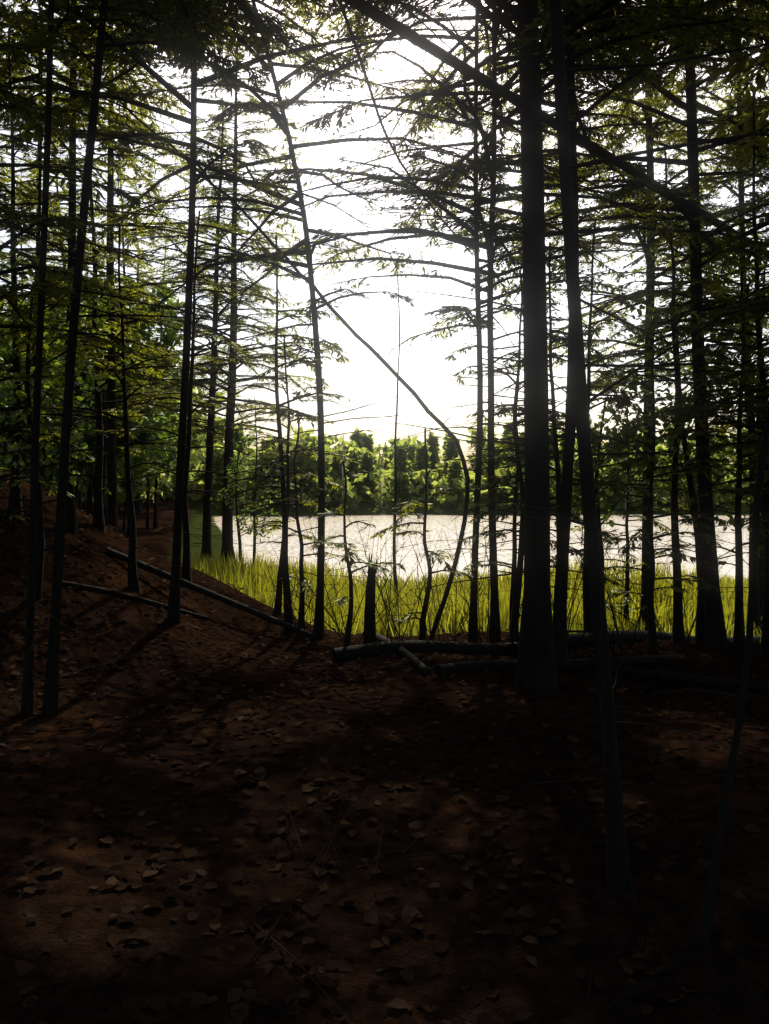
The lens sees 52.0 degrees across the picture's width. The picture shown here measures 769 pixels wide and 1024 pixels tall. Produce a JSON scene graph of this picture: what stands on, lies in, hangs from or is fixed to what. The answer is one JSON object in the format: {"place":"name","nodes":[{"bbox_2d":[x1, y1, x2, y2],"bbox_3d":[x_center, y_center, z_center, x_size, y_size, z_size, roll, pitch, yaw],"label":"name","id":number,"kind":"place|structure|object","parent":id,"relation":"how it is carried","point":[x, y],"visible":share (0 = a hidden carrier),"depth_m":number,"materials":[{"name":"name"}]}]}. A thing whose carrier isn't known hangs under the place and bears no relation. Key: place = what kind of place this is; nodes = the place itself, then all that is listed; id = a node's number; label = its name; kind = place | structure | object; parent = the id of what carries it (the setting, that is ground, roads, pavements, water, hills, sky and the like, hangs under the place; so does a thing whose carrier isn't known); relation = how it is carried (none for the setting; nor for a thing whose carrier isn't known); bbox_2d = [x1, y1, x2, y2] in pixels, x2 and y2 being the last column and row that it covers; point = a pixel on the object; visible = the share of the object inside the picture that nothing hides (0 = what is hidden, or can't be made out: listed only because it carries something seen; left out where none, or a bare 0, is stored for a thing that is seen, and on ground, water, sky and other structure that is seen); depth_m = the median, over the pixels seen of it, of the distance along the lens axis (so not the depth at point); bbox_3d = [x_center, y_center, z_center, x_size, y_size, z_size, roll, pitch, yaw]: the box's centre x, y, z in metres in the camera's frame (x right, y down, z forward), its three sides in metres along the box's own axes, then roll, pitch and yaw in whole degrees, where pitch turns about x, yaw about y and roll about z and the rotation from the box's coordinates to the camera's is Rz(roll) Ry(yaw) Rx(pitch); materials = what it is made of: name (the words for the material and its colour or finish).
{"place":"outdoors","nodes":[
{"label":"outdoors","id":0,"kind":"place"},
{"bbox_2d":[0,470,768,1023],"bbox_3d":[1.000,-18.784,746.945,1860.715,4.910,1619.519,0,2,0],"label":"ground","id":1,"kind":"structure","parent":0,"point":[550,986],"depth_m":4.04,"materials":[{"name":"brown soil"}]},
{"bbox_2d":[0,277,749,514],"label":"shore trees","id":2,"kind":"object","parent":1,"relation":"on","point":[364,477],"depth_m":90.76,"materials":[{"name":"green plant"}]},
{"bbox_2d":[170,428,680,511],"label":"shore birch trunks","id":3,"kind":"object","parent":2,"relation":"on","point":[380,476],"visible":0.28,"depth_m":89.08,"materials":[{"name":"grey plant"}]},
{"bbox_2d":[0,472,768,1023],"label":"leaf litter","id":4,"kind":"object","parent":1,"relation":"on","point":[148,868],"visible":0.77,"depth_m":3.67,"materials":[{"name":"brown plant"}]},
{"bbox_2d":[0,0,768,1023],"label":"tree","id":5,"kind":"object","parent":1,"relation":"on","point":[539,660],"depth_m":8.52,"materials":[{"name":"brown plant"}]},
{"bbox_2d":[0,248,767,541],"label":"trees","id":6,"kind":"object","parent":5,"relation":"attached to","point":[87,441],"visible":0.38,"depth_m":19.01,"materials":[{"name":"green plant"}]},
{"bbox_2d":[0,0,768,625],"bbox_3d":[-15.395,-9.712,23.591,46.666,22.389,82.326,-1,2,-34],"label":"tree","id":7,"kind":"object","parent":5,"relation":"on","point":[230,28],"visible":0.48,"depth_m":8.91,"materials":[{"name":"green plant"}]},
{"bbox_2d":[168,548,761,642],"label":"marsh grass","id":8,"kind":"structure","parent":1,"relation":"on","point":[249,580],"depth_m":15.81,"materials":[{"name":"green plant"}]},
{"bbox_2d":[0,0,768,489],"label":"sky","id":9,"kind":"structure","parent":0,"point":[377,322],"materials":[{"name":"white"}]},
{"bbox_2d":[212,514,748,584],"bbox_3d":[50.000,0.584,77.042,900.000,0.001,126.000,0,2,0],"label":"pond water","id":10,"kind":"structure","parent":0,"point":[333,525],"depth_m":40.89,"materials":[{"name":"beige liquid"}]}
]}

